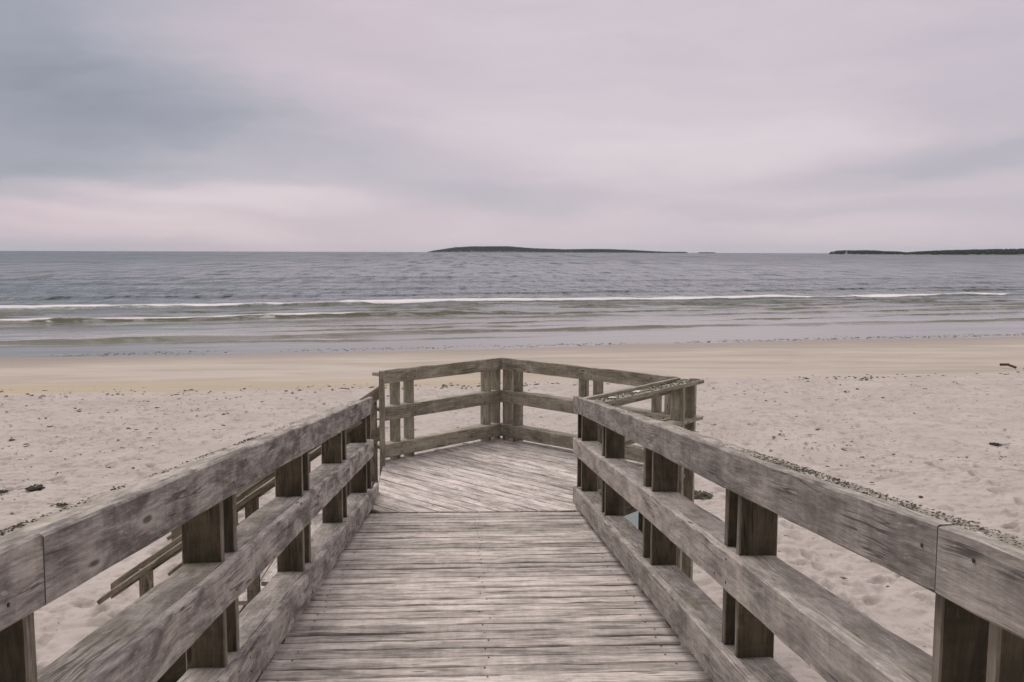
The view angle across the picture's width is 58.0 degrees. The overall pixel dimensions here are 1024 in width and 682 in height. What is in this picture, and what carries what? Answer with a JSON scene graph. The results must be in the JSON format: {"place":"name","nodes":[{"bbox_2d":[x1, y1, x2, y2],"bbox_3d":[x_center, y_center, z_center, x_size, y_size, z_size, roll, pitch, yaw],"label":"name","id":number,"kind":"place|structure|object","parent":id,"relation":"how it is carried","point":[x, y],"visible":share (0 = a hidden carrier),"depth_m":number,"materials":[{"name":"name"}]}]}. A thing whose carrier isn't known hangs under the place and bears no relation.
{"place":"outdoors","nodes":[
{"label":"outdoors","id":0,"kind":"place"},
{"bbox_2d":[0,336,1023,681],"bbox_3d":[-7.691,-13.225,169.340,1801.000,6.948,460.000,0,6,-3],"label":"sand","id":1,"kind":"structure","parent":0,"point":[948,410],"depth_m":21.82,"materials":[{"name":"beige sand"}]},
{"bbox_2d":[17,484,44,491],"bbox_3d":[-7.741,2.364,14.915,0.297,0.060,0.406,3,6,31],"label":"seaweed clump","id":2,"kind":"object","parent":1,"relation":"on","point":[37,487],"visible":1,"depth_m":14.89,"materials":[{"name":"green plant"}]},
{"bbox_2d":[53,501,73,506],"bbox_3d":[-6.769,2.453,13.901,0.431,0.056,0.197,3,6,26],"label":"seaweed clump","id":3,"kind":"object","parent":1,"relation":"on","point":[60,504],"visible":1,"depth_m":13.87,"materials":[{"name":"plant"}]},
{"bbox_2d":[157,481,377,681],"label":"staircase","id":4,"kind":"structure","parent":1,"relation":"on","point":[175,671],"depth_m":8.12,"materials":[{"name":"grey wood"}]},
{"bbox_2d":[166,386,378,575],"bbox_3d":[-2.466,1.813,9.651,2.241,2.755,0.186,0,6,-3],"label":"stair railing","id":5,"kind":"object","parent":4,"relation":"attached to","point":[177,532],"visible":0.09,"depth_m":9.55,"materials":[{"name":"grey wood"}]},
{"bbox_2d":[0,333,1023,635],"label":"seaweed debris","id":6,"kind":"object","parent":1,"relation":"on","point":[480,407],"visible":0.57,"depth_m":23.82,"materials":[{"name":"plant"}]},
{"bbox_2d":[369,370,684,533],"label":"lookout platform","id":7,"kind":"structure","parent":1,"relation":"on","point":[494,475],"depth_m":9.01,"materials":[{"name":"grey wood"}]},
{"bbox_2d":[372,357,502,458],"bbox_3d":[-0.764,1.674,10.435,0.187,2.890,1.865,5,8,44],"label":"platform railing","id":8,"kind":"object","parent":7,"relation":"attached to","point":[486,398],"visible":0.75,"depth_m":10.19,"materials":[{"name":"grey wood"}]},
{"bbox_2d":[258,511,713,681],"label":"boardwalk","id":9,"kind":"structure","parent":7,"relation":"attached to","point":[494,597],"depth_m":4.77,"materials":[{"name":"grey wood"}]},
{"bbox_2d":[0,397,378,681],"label":"ramp railing","id":10,"kind":"object","parent":9,"relation":"attached to","point":[190,606],"visible":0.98,"depth_m":3.12,"materials":[{"name":"grey wood"}]},
{"bbox_2d":[96,420,362,681],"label":"stair railing","id":11,"kind":"object","parent":10,"relation":"attached to","point":[247,500],"visible":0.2,"depth_m":7.90,"materials":[{"name":"grey wood"}]},
{"bbox_2d":[573,396,1023,681],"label":"ramp railing","id":12,"kind":"object","parent":9,"relation":"attached to","point":[970,576],"visible":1,"depth_m":2.91,"materials":[{"name":"grey wood"}]},
{"bbox_2d":[500,357,683,462],"bbox_3d":[0.764,1.700,10.215,2.525,2.890,0.189,5,8,43],"label":"platform railing","id":13,"kind":"object","parent":7,"relation":"attached to","point":[515,398],"visible":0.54,"depth_m":10.28,"materials":[{"name":"grey wood"}]},
{"bbox_2d":[578,377,703,580],"bbox_3d":[1.242,1.849,8.714,0.187,2.884,1.840,5,7,41],"label":"platform railing","id":14,"kind":"object","parent":7,"relation":"attached to","point":[683,392],"visible":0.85,"depth_m":8.97,"materials":[{"name":"grey wood"}]},
{"bbox_2d":[624,511,638,527],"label":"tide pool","id":15,"kind":"structure","parent":1,"relation":"on","point":[632,518],"depth_m":13.50,"materials":[{"name":"grey liquid"}]},
{"bbox_2d":[694,489,712,498],"bbox_3d":[2.983,2.397,14.640,0.402,0.084,0.671,0,6,-3],"label":"seaweed clump","id":16,"kind":"object","parent":1,"relation":"on","point":[699,494],"visible":0.86,"depth_m":14.48,"materials":[{"name":"green plant"}]},
{"bbox_2d":[989,442,1010,445],"bbox_3d":[9.841,2.078,18.661,0.385,0.063,0.327,4,7,33],"label":"seaweed clump","id":17,"kind":"object","parent":1,"relation":"on","point":[995,444],"visible":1,"depth_m":18.66,"materials":[{"name":"brown plant"}]},
{"bbox_2d":[1000,363,1016,368],"bbox_3d":[17.407,0.864,32.410,0.122,0.173,0.549,-5,7,-42],"label":"driftwood","id":18,"kind":"object","parent":1,"relation":"on","point":[1007,364],"visible":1,"depth_m":32.41,"materials":[{"name":"brown wood"}]},
{"bbox_2d":[0,251,1023,357],"bbox_3d":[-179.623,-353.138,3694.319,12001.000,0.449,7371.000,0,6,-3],"label":"sea","id":19,"kind":"structure","parent":0,"point":[84,303],"depth_m":82.37,"materials":[{"name":"liquid"}]},
{"bbox_2d":[429,246,686,252],"bbox_3d":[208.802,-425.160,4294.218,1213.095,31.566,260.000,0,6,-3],"label":"wooded island","id":20,"kind":"structure","parent":19,"relation":"on","point":[490,249],"depth_m":4202.29,"materials":[{"name":"grey"}]},
{"bbox_2d":[829,250,905,254],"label":"wooded headland","id":21,"kind":"structure","parent":19,"relation":"on","point":[863,252],"depth_m":2281.90,"materials":[{"name":"grey"}]},
{"bbox_2d":[0,0,1023,252],"label":"sky","id":22,"kind":"structure","parent":0,"point":[689,126],"materials":[{"name":"grey"}]},
{"bbox_2d":[903,248,1023,254],"bbox_3d":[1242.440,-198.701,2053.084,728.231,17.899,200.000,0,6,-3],"label":"wooded shore","id":23,"kind":"structure","parent":0,"point":[1010,251],"depth_m":1976.58,"materials":[{"name":"plant"}]}
]}

